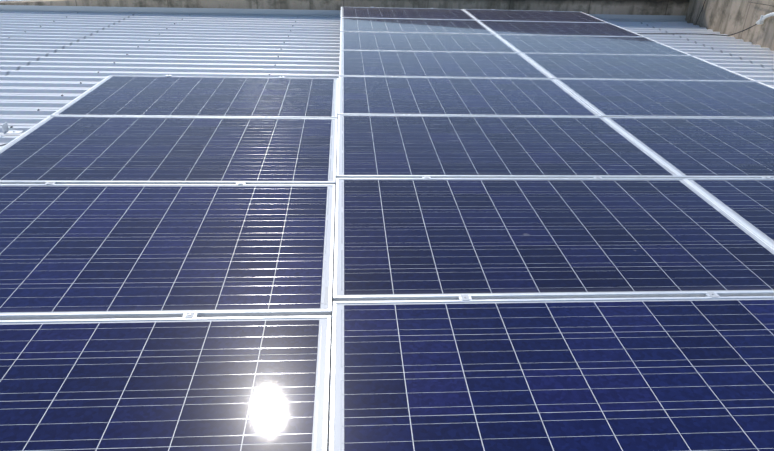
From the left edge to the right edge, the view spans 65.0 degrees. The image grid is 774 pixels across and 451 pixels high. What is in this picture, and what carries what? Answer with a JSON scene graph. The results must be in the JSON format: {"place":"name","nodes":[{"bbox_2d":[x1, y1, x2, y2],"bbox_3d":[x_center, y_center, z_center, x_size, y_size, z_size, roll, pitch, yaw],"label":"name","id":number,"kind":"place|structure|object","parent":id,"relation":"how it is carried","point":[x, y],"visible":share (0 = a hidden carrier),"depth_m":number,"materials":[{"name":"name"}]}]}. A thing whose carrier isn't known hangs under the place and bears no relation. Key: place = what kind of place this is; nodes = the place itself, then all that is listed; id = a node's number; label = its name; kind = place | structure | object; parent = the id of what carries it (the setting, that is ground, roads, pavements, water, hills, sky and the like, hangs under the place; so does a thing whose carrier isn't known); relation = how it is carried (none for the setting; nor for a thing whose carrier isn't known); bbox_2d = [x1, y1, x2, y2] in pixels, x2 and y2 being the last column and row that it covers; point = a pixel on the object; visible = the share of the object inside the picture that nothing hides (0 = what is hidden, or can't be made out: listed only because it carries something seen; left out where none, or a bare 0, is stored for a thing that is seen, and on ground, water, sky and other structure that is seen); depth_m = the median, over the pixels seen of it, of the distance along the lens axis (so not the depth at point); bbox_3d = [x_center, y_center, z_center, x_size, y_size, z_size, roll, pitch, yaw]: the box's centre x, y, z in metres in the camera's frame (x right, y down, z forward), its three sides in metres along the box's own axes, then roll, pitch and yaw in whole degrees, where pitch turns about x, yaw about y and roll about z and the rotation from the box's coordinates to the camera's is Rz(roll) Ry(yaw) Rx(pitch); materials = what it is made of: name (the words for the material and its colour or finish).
{"place":"outdoors","nodes":[
{"label":"outdoors","id":0,"kind":"place"},
{"bbox_2d":[0,0,773,450],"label":"roof sheet","id":1,"kind":"object","parent":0,"point":[50,62],"visible":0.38,"depth_m":6.28,"materials":[{"name":"paint"}]},
{"bbox_2d":[1,122,22,133],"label":"loose bracket","id":2,"kind":"object","parent":1,"relation":"on","point":[5,129],"visible":1,"depth_m":3.72,"materials":[{"name":"metal"}]},
{"bbox_2d":[8,12,295,127],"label":"roof screws","id":3,"kind":"object","parent":1,"relation":"on","point":[126,54],"visible":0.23,"depth_m":5.95,"materials":[{"name":"silver metal"}]},
{"bbox_2d":[0,5,686,21],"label":"roof flashing","id":4,"kind":"object","parent":1,"relation":"on","point":[285,12],"visible":0.43,"depth_m":8.37,"materials":[{"name":"grey"}]},
{"bbox_2d":[0,0,689,15],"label":"back wall","id":5,"kind":"structure","parent":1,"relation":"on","point":[648,7],"depth_m":8.61,"materials":[{"name":"concrete"}]},
{"bbox_2d":[45,8,769,317],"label":"clamps","id":6,"kind":"object","parent":1,"relation":"on","point":[461,297],"visible":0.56,"depth_m":2.00,"materials":[{"name":"metal"}]},
{"bbox_2d":[0,315,330,450],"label":"solar panel","id":7,"kind":"object","parent":6,"relation":"on","point":[256,383],"visible":1,"depth_m":1.55,"materials":[{"name":"glass"}]},
{"bbox_2d":[0,184,334,321],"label":"solar panel","id":8,"kind":"object","parent":6,"relation":"on","point":[90,251],"visible":0.98,"depth_m":2.16,"materials":[{"name":"glass"}]},
{"bbox_2d":[0,116,337,190],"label":"solar panel","id":9,"kind":"object","parent":6,"relation":"on","point":[131,150],"visible":0.94,"depth_m":3.04,"materials":[{"name":"glass"}]},
{"bbox_2d":[51,75,338,118],"bbox_3d":[-1.159,-0.850,4.037,1.661,0.042,0.992,0,27,-4],"label":"solar panel","id":10,"kind":"object","parent":6,"relation":"on","point":[194,96],"visible":0.9,"depth_m":3.95,"materials":[{"name":"glass"}]},
{"bbox_2d":[341,7,475,19],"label":"solar panel","id":11,"kind":"object","parent":6,"relation":"on","point":[401,13],"visible":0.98,"depth_m":7.77,"materials":[{"name":"glass"}]},
{"bbox_2d":[340,17,494,33],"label":"solar panel","id":12,"kind":"object","parent":6,"relation":"on","point":[409,25],"visible":0.83,"depth_m":6.86,"materials":[{"name":"glass"}]},
{"bbox_2d":[340,32,519,52],"bbox_3d":[0.368,-1.803,6.021,1.661,0.043,0.992,0,27,-4],"label":"solar panel","id":13,"kind":"object","parent":6,"relation":"on","point":[428,42],"visible":0.85,"depth_m":5.96,"materials":[{"name":"glass"}]},
{"bbox_2d":[339,50,552,78],"bbox_3d":[0.433,-1.347,5.119,1.661,0.042,0.992,0,27,-4],"label":"solar panel","id":14,"kind":"object","parent":6,"relation":"on","point":[431,64],"visible":0.9,"depth_m":5.05,"materials":[{"name":"glass"}]},
{"bbox_2d":[338,76,601,116],"bbox_3d":[0.496,-0.890,4.221,1.661,0.042,0.992,0,27,-4],"label":"solar panel","id":15,"kind":"object","parent":6,"relation":"on","point":[373,95],"visible":0.85,"depth_m":4.14,"materials":[{"name":"glass"}]},
{"bbox_2d":[336,115,681,177],"bbox_3d":[0.561,-0.436,3.320,1.661,0.042,0.992,0,27,-4],"label":"solar panel","id":16,"kind":"object","parent":6,"relation":"on","point":[398,146],"visible":0.88,"depth_m":3.22,"materials":[{"name":"glass"}]},
{"bbox_2d":[463,9,607,22],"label":"solar panel","id":17,"kind":"object","parent":6,"relation":"on","point":[525,15],"visible":0.79,"depth_m":7.90,"materials":[{"name":"glass"}]},
{"bbox_2d":[329,296,773,450],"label":"solar panel","id":18,"kind":"object","parent":6,"relation":"on","point":[641,374],"visible":0.98,"depth_m":1.62,"materials":[{"name":"glass"}]},
{"bbox_2d":[333,178,773,300],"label":"solar panel","id":19,"kind":"object","parent":6,"relation":"on","point":[397,239],"visible":0.94,"depth_m":2.30,"materials":[{"name":"glass"}]},
{"bbox_2d":[478,20,644,36],"bbox_3d":[1.961,-2.265,7.037,1.661,0.042,0.992,0,27,-4],"label":"solar panel","id":20,"kind":"object","parent":6,"relation":"on","point":[549,28],"visible":0.85,"depth_m":6.98,"materials":[{"name":"glass"}]},
{"bbox_2d":[496,34,691,55],"bbox_3d":[2.026,-1.809,6.138,1.661,0.044,0.992,0,27,-4],"label":"solar panel","id":21,"kind":"object","parent":6,"relation":"on","point":[583,44],"visible":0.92,"depth_m":6.09,"materials":[{"name":"glass"}]},
{"bbox_2d":[521,53,755,80],"bbox_3d":[2.091,-1.355,5.237,1.661,0.043,0.992,0,27,-4],"label":"solar panel","id":22,"kind":"object","parent":6,"relation":"on","point":[610,66],"visible":0.83,"depth_m":5.17,"materials":[{"name":"glass"}]},
{"bbox_2d":[554,79,773,117],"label":"solar panel","id":23,"kind":"object","parent":6,"relation":"on","point":[672,98],"visible":0.9,"depth_m":4.30,"materials":[{"name":"glass"}]},
{"bbox_2d":[604,117,773,177],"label":"solar panel","id":24,"kind":"object","parent":6,"relation":"on","point":[713,147],"visible":0.77,"depth_m":3.41,"materials":[{"name":"glass"}]},
{"bbox_2d":[684,178,773,246],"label":"solar panel","id":25,"kind":"object","parent":6,"relation":"on","point":[748,203],"visible":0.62,"depth_m":2.72,"materials":[{"name":"glass"}]},
{"bbox_2d":[637,0,773,35],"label":"conduit and cables","id":26,"kind":"object","parent":1,"relation":"on","point":[761,19],"visible":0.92,"depth_m":7.57,"materials":[{"name":"white plastic"}]},
{"bbox_2d":[685,0,773,50],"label":"wall","id":27,"kind":"structure","parent":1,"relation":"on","point":[728,17],"depth_m":7.81,"materials":[{"name":"concrete"}]}
]}

